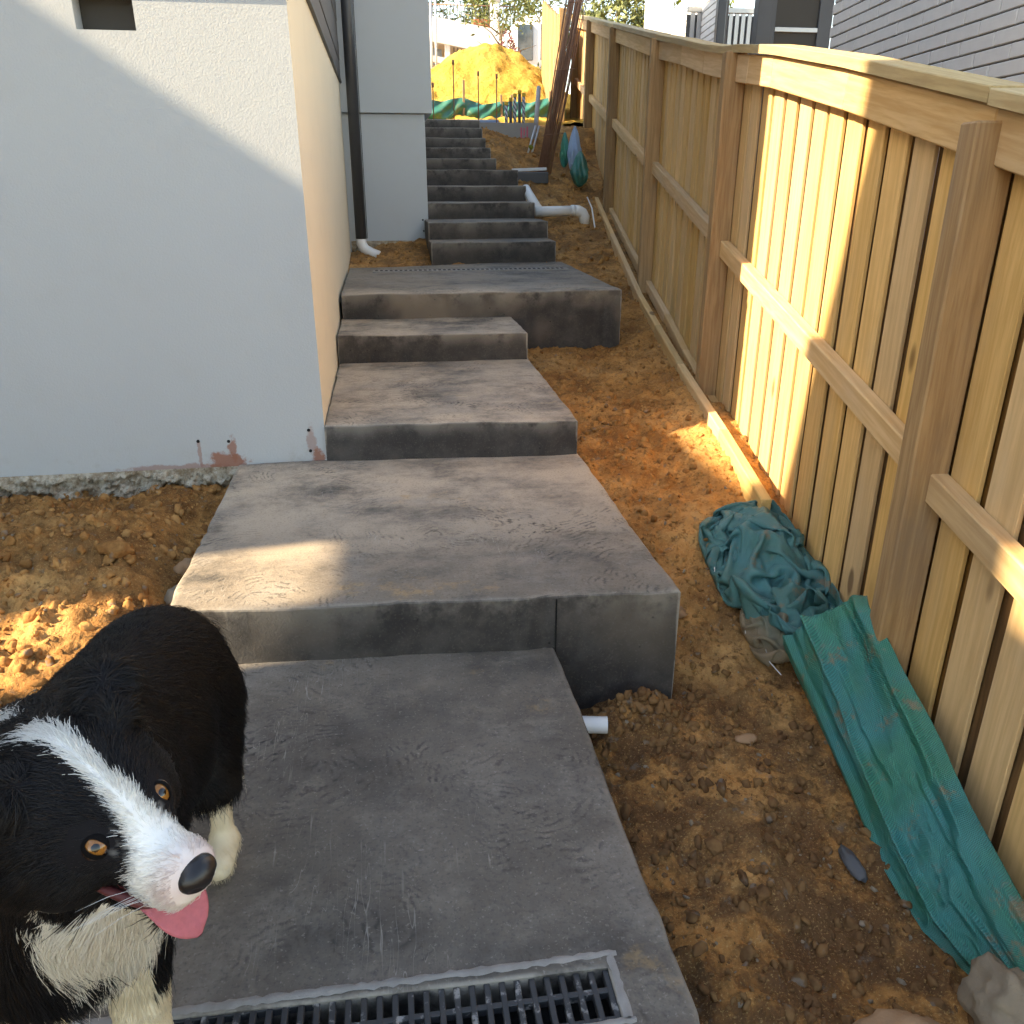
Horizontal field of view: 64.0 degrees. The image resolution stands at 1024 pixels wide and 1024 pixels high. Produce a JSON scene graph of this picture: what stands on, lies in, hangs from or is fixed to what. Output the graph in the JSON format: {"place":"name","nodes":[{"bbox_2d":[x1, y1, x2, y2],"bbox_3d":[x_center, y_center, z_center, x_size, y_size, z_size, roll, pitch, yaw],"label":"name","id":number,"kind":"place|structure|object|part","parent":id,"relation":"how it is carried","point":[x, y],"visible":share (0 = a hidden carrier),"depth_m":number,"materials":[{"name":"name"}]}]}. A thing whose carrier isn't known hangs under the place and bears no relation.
{"place":"outdoors","nodes":[
{"label":"outdoors","id":0,"kind":"place"},
{"bbox_2d":[71,119,699,1023],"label":"path","id":1,"kind":"structure","parent":0,"point":[437,593],"depth_m":2.55,"materials":[{"name":"grey concrete"}]},
{"bbox_2d":[0,603,251,1023],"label":"dog","id":2,"kind":"object","parent":1,"relation":"on","point":[122,745],"visible":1,"depth_m":0.89},
{"bbox_2d":[70,950,636,1023],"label":"drain grate","id":3,"kind":"object","parent":1,"relation":"on","point":[579,1005],"visible":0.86,"depth_m":1.51,"materials":[{"name":"metal"}]},
{"bbox_2d":[373,267,568,272],"bbox_3d":[-0.338,-2.029,6.881,1.640,0.016,0.100,-3,22,-8],"label":"drain grate","id":4,"kind":"object","parent":1,"relation":"on","point":[444,270],"visible":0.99,"depth_m":6.86,"materials":[{"name":"grey metal"}]},
{"bbox_2d":[0,125,968,1023],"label":"ground","id":5,"kind":"structure","parent":0,"point":[652,823],"depth_m":2.70,"materials":[{"name":"soil"}]},
{"bbox_2d":[0,497,202,674],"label":"gravel chips","id":6,"kind":"object","parent":5,"relation":"on","point":[103,585],"visible":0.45,"depth_m":3.02,"materials":[{"name":"stone"}]},
{"bbox_2d":[0,484,226,705],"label":"soil crumbs","id":7,"kind":"object","parent":5,"relation":"on","point":[33,613],"visible":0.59,"depth_m":2.96,"materials":[{"name":"brown soil"}]},
{"bbox_2d":[95,539,136,558],"bbox_3d":[-1.438,0.139,2.988,0.143,0.077,0.089,7,23,16],"label":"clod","id":8,"kind":"object","parent":5,"relation":"on","point":[115,549],"visible":0.97,"depth_m":2.96,"materials":[{"name":"soil"}]},
{"bbox_2d":[164,585,176,604],"bbox_3d":[-1.204,0.309,2.960,0.101,0.077,0.115,-3,22,-8],"label":"stone","id":9,"kind":"object","parent":5,"relation":"on","point":[168,596],"visible":0.3,"depth_m":2.93,"materials":[{"name":"grey stone"}]},
{"bbox_2d":[173,558,191,574],"bbox_3d":[-1.237,0.211,3.137,0.112,0.071,0.093,-10,24,-24],"label":"stone","id":10,"kind":"object","parent":5,"relation":"on","point":[182,567],"visible":0.48,"depth_m":3.10,"materials":[{"name":"stone"}]},
{"bbox_2d":[0,0,431,499],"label":"house","id":11,"kind":"structure","parent":5,"relation":"on","point":[178,244],"depth_m":3.45,"materials":[{"name":"white paint"}]},
{"bbox_2d":[340,0,380,256],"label":"downpipe","id":12,"kind":"object","parent":11,"relation":"attached to","point":[351,77],"visible":0.91,"depth_m":7.51,"materials":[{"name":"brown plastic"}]},
{"bbox_2d":[357,241,424,266],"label":"soil crumbs","id":13,"kind":"object","parent":5,"relation":"on","point":[403,258],"visible":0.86,"depth_m":7.82,"materials":[{"name":"brown soil"}]},
{"bbox_2d":[429,0,436,67],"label":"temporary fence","id":14,"kind":"object","parent":5,"relation":"on","point":[435,29],"visible":0.47,"depth_m":17.23,"materials":[{"name":"metal"}]},
{"bbox_2d":[432,83,433,118],"bbox_3d":[-1.083,-5.570,11.317,0.031,0.632,0.030,-3,22,-8],"label":"starter bar","id":15,"kind":"object","parent":5,"relation":"on","point":[433,98],"visible":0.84,"depth_m":11.26,"materials":[{"name":"metal"}]},
{"bbox_2d":[452,60,454,119],"bbox_3d":[-0.801,-5.715,11.304,0.031,0.912,0.030,-3,22,-8],"label":"starter bar","id":16,"kind":"object","parent":5,"relation":"on","point":[453,89],"visible":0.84,"depth_m":11.26,"materials":[{"name":"metal"}]},
{"bbox_2d":[429,15,494,66],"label":"garage","id":17,"kind":"structure","parent":5,"relation":"on","point":[453,36],"depth_m":21.91,"materials":[{"name":"white paint"}]},
{"bbox_2d":[433,48,441,64],"bbox_3d":[-2.276,-12.737,22.867,0.640,0.450,0.050,-3,22,-8],"label":"window","id":18,"kind":"structure","parent":17,"relation":"in","point":[439,52],"depth_m":22.85,"materials":[{"name":"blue glass"}]},
{"bbox_2d":[445,119,500,122],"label":"wrapped sheets","id":19,"kind":"object","parent":5,"relation":"on","point":[493,121],"visible":0.1,"depth_m":11.70,"materials":[{"name":"plastic"}]},
{"bbox_2d":[429,3,517,27],"bbox_3d":[-1.239,-15.837,26.661,2.914,1.150,0.033,-3,22,-8],"label":"metal railing","id":20,"kind":"object","parent":5,"relation":"on","point":[439,4],"visible":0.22,"depth_m":26.48,"materials":[{"name":"metal"}]},
{"bbox_2d":[477,71,478,119],"bbox_3d":[-0.465,-5.674,11.375,0.031,0.782,0.030,-3,22,-8],"label":"starter bar","id":21,"kind":"object","parent":5,"relation":"on","point":[478,93],"visible":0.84,"depth_m":11.32,"materials":[{"name":"metal"}]},
{"bbox_2d":[429,0,540,28],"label":"hedge tree","id":22,"kind":"object","parent":5,"relation":"on","point":[465,1],"visible":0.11,"depth_m":28.79,"materials":[{"name":"green plant"}]},
{"bbox_2d":[488,0,500,43],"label":"gate pier","id":23,"kind":"structure","parent":5,"relation":"on","point":[494,22],"depth_m":23.29,"materials":[{"name":"white paint"}]},
{"bbox_2d":[428,80,564,118],"bbox_3d":[-0.498,-6.435,13.085,2.750,0.811,0.178,-3,22,-8],"label":"silt fence","id":24,"kind":"object","parent":5,"relation":"on","point":[464,106],"visible":0.39,"depth_m":13.08,"materials":[{"name":"green fabric"}]},
{"bbox_2d":[495,74,497,122],"bbox_3d":[-0.212,-5.675,11.416,0.031,0.752,0.030,-3,22,-8],"label":"starter bar","id":25,"kind":"object","parent":5,"relation":"on","point":[496,76],"visible":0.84,"depth_m":11.36,"materials":[{"name":"metal"}]},
{"bbox_2d":[504,101,507,122],"bbox_3d":[-0.078,-5.400,11.221,0.048,0.390,0.048,-3,22,-8],"label":"steel picket","id":26,"kind":"object","parent":5,"relation":"on","point":[506,110],"visible":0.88,"depth_m":11.18,"materials":[{"name":"silver metal"}]},
{"bbox_2d":[431,43,582,125],"bbox_3d":[-0.487,-7.943,15.471,6.600,1.716,7.600,-3,22,-8],"label":"sand heap","id":27,"kind":"object","parent":5,"relation":"on","point":[514,70],"visible":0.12,"depth_m":15.01,"materials":[{"name":"yellow sand"}]},
{"bbox_2d":[480,122,535,138],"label":"retaining beam","id":28,"kind":"structure","parent":5,"relation":"on","point":[521,130],"depth_m":10.90,"materials":[{"name":"grey concrete"}]},
{"bbox_2d":[498,29,520,51],"bbox_3d":[-0.060,-9.509,17.956,0.521,1.858,0.462,13,25,29],"label":"red shrub","id":29,"kind":"object","parent":5,"relation":"on","point":[511,41],"visible":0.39,"depth_m":17.64,"materials":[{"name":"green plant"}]},
{"bbox_2d":[509,97,512,122],"bbox_3d":[-0.018,-5.427,11.220,0.048,0.440,0.048,-3,22,-8],"label":"steel picket","id":30,"kind":"object","parent":5,"relation":"on","point":[510,108],"visible":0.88,"depth_m":11.18,"materials":[{"name":"grey metal"}]},
{"bbox_2d":[458,0,567,51],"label":"street tree","id":31,"kind":"object","parent":5,"relation":"on","point":[515,9],"visible":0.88,"depth_m":18.39,"materials":[{"name":"green plant"}]},
{"bbox_2d":[513,93,516,122],"bbox_3d":[0.039,-5.453,11.218,0.048,0.490,0.048,-3,22,-8],"label":"steel picket","id":32,"kind":"object","parent":5,"relation":"on","point":[514,106],"visible":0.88,"depth_m":11.18,"materials":[{"name":"silver metal"}]},
{"bbox_2d":[518,90,520,122],"bbox_3d":[0.102,-5.475,11.220,0.048,0.530,0.048,-3,22,-8],"label":"steel picket","id":33,"kind":"object","parent":5,"relation":"on","point":[519,106],"visible":0.88,"depth_m":11.18,"materials":[{"name":"grey metal"}]},
{"bbox_2d":[499,15,541,68],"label":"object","id":34,"kind":"object","parent":5,"relation":"on","point":[528,37],"visible":0.22,"depth_m":21.30,"materials":[{"name":"white paint"}]},
{"bbox_3d":[0.341,-12.190,21.291,0.400,0.820,0.025,-3,22,-8],"label":"window","id":35,"kind":"part","parent":34,"relation":"part of","materials":[{"name":"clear glass"}]},
{"bbox_3d":[0.915,-12.241,21.364,0.360,0.820,0.025,-3,22,-8],"label":"window","id":36,"kind":"part","parent":34,"relation":"part of","materials":[{"name":"glass"}]},
{"bbox_2d":[522,93,525,122],"bbox_3d":[0.160,-5.465,11.233,0.048,0.500,0.048,-3,22,-8],"label":"steel picket","id":37,"kind":"object","parent":5,"relation":"on","point":[523,107],"visible":0.88,"depth_m":11.19,"materials":[{"name":"silver metal"}]},
{"bbox_2d":[527,125,535,152],"bbox_3d":[0.249,-4.856,10.769,0.028,0.412,0.248,14,26,30],"label":"angle bar","id":38,"kind":"object","parent":5,"relation":"on","point":[532,138],"visible":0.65,"depth_m":10.76,"materials":[{"name":"metal"}]},
{"bbox_2d":[518,172,547,183],"bbox_3d":[0.240,-4.033,9.895,0.380,0.130,0.140,-3,22,-8],"label":"dark sheet","id":39,"kind":"object","parent":5,"relation":"on","point":[538,177],"visible":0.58,"depth_m":9.83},
{"bbox_2d":[512,167,546,171],"bbox_3d":[0.207,-4.151,9.940,0.420,0.035,0.080,-7,23,-11],"label":"foam strip","id":40,"kind":"object","parent":39,"relation":"on","point":[533,169],"visible":0.76,"depth_m":9.91,"materials":[{"name":"white plastic"}]},
{"bbox_2d":[531,125,539,151],"bbox_3d":[0.301,-4.859,10.776,0.028,0.412,0.245,13,25,29],"label":"angle bar","id":41,"kind":"object","parent":5,"relation":"on","point":[536,138],"visible":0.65,"depth_m":10.77,"materials":[{"name":"metal"}]},
{"bbox_2d":[534,86,540,129],"bbox_3d":[0.340,-5.447,11.324,0.064,0.889,1.164,2,22,4],"label":"grey pole","id":42,"kind":"object","parent":5,"relation":"on","point":[537,105],"visible":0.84,"depth_m":11.43,"materials":[{"name":"metal"}]},
{"bbox_2d":[541,1,566,121],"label":"sunlit fence","id":43,"kind":"object","parent":5,"relation":"on","point":[551,23],"visible":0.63,"depth_m":14.09,"materials":[{"name":"yellow wood"}]},
{"bbox_2d":[523,184,589,223],"bbox_3d":[0.407,-3.314,8.847,0.815,0.409,0.407,10,24,24],"label":"drain pipe","id":44,"kind":"object","parent":5,"relation":"on","point":[581,212],"visible":0.92,"depth_m":8.79,"materials":[{"name":"white plastic"}]},
{"bbox_2d":[537,0,589,174],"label":"rod bundle","id":45,"kind":"object","parent":5,"relation":"on","point":[561,77],"visible":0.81,"depth_m":9.90,"materials":[{"name":"wood"}]},
{"bbox_2d":[485,126,646,320],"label":"soil crumbs","id":46,"kind":"object","parent":5,"relation":"on","point":[606,258],"visible":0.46,"depth_m":8.52,"materials":[{"name":"brown soil"}]},
{"bbox_2d":[560,126,588,186],"bbox_3d":[0.751,-4.281,9.882,0.220,0.680,0.626,-6,23,-15],"label":"cloth bag","id":47,"kind":"object","parent":5,"relation":"on","point":[572,154],"visible":1,"depth_m":9.82,"materials":[{"name":"teal fabric"}]},
{"bbox_2d":[587,197,594,227],"bbox_3d":[0.865,-3.216,8.902,0.021,0.372,0.760,-1,22,-3],"label":"white conduit","id":48,"kind":"object","parent":5,"relation":"on","point":[592,212],"visible":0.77,"depth_m":8.83,"materials":[{"name":"plastic"}]},
{"bbox_2d":[582,716,607,733],"bbox_3d":[0.211,0.652,2.519,0.163,0.051,0.052,1,22,2],"label":"pipe stub","id":49,"kind":"object","parent":5,"relation":"on","point":[597,724],"visible":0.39,"depth_m":2.50,"materials":[{"name":"white plastic"}]},
{"bbox_2d":[566,0,644,47],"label":"gum tree","id":50,"kind":"object","parent":5,"relation":"on","point":[638,13],"visible":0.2,"depth_m":22.69,"materials":[{"name":"green plant"}]},
{"bbox_2d":[588,686,733,775],"bbox_3d":[0.445,0.650,2.636,0.544,0.177,0.288,-8,24,-20],"label":"clay spoil","id":51,"kind":"object","parent":5,"relation":"on","point":[643,693],"visible":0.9,"depth_m":2.61,"materials":[{"name":"soil"}]},
{"bbox_2d":[678,606,687,618],"bbox_3d":[0.620,0.382,3.115,0.082,0.056,0.063,-3,22,-8],"label":"stone","id":52,"kind":"object","parent":5,"relation":"on","point":[682,612],"visible":0.25,"depth_m":3.10,"materials":[{"name":"stone"}]},
{"bbox_2d":[636,0,734,24],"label":"olive tree","id":53,"kind":"object","parent":5,"relation":"on","point":[680,1],"visible":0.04,"depth_m":16.90,"materials":[{"name":"green plant"}]},
{"bbox_2d":[685,6,753,53],"bbox_3d":[3.127,-6.366,12.142,1.250,1.890,0.070,-3,22,-8],"label":"ribbed fence","id":54,"kind":"object","parent":5,"relation":"on","point":[739,29],"visible":0.24,"depth_m":11.84,"materials":[{"name":"metal"}]},
{"bbox_2d":[735,733,757,743],"bbox_3d":[0.750,0.723,2.621,0.079,0.017,0.051,-13,26,-30],"label":"stone","id":55,"kind":"object","parent":5,"relation":"on","point":[746,738],"visible":1,"depth_m":2.61,"materials":[{"name":"beige stone"}]},
{"bbox_2d":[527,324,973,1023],"bbox_3d":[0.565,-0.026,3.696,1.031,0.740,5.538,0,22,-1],"label":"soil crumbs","id":56,"kind":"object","parent":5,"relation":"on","point":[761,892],"visible":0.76,"depth_m":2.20,"materials":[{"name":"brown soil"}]},
{"bbox_2d":[698,499,842,674],"bbox_3d":[1.016,0.249,3.201,0.417,0.361,0.861,-3,22,-8],"label":"crumpled cloth","id":57,"kind":"object","parent":5,"relation":"on","point":[770,574],"visible":0.91,"depth_m":3.17,"materials":[{"name":"teal fabric"}]},
{"bbox_2d":[610,480,948,1019],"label":"gravel chips","id":58,"kind":"object","parent":5,"relation":"on","point":[862,924],"visible":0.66,"depth_m":2.15,"materials":[{"name":"stone"}]},
{"bbox_2d":[570,15,1023,899],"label":"timber fence","id":59,"kind":"object","parent":5,"relation":"on","point":[858,379],"visible":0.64,"depth_m":2.81,"materials":[{"name":"brown wood"}]},
{"bbox_2d":[644,0,1023,288],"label":"block house","id":60,"kind":"structure","parent":5,"relation":"on","point":[983,37],"depth_m":6.02,"materials":[{"name":"wood"}]},
{"bbox_2d":[838,844,867,882],"bbox_3d":[0.895,0.922,2.160,0.046,0.036,0.132,-3,22,-8],"label":"stone","id":61,"kind":"object","parent":5,"relation":"on","point":[853,864],"visible":1,"depth_m":2.14,"materials":[{"name":"grey stone"}]},
{"bbox_2d":[853,1008,940,1023],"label":"stone","id":62,"kind":"object","parent":5,"relation":"on","point":[888,1016],"visible":1,"depth_m":1.71,"materials":[{"name":"brown stone"}]},
{"bbox_2d":[782,595,1023,974],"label":"draped cloth","id":63,"kind":"object","parent":5,"relation":"on","point":[949,878],"visible":0.92,"depth_m":2.19,"materials":[{"name":"teal fabric"}]},
{"bbox_2d":[957,951,1023,1023],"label":"stone","id":64,"kind":"object","parent":5,"relation":"on","point":[990,988],"visible":1,"depth_m":1.70,"materials":[{"name":"beige stone"}]},
{"bbox_3d":[-1.561,-13.933,25.803,3.200,2.464,1.093,-3,22,-8],"label":"stone bank","id":65,"kind":"object","parent":5,"relation":"on","visible":0},
{"bbox_2d":[472,19,489,27],"bbox_3d":[-0.944,-14.790,25.062,0.510,0.410,0.400,-3,22,-8],"label":"planter box","id":66,"kind":"object","parent":65,"relation":"on","point":[480,22],"visible":0.14,"depth_m":24.83,"materials":[{"name":"orange brick"}]},
{"bbox_2d":[428,0,834,93],"label":"sky","id":67,"kind":"structure","parent":0,"point":[737,3],"materials":[{"name":"white"}]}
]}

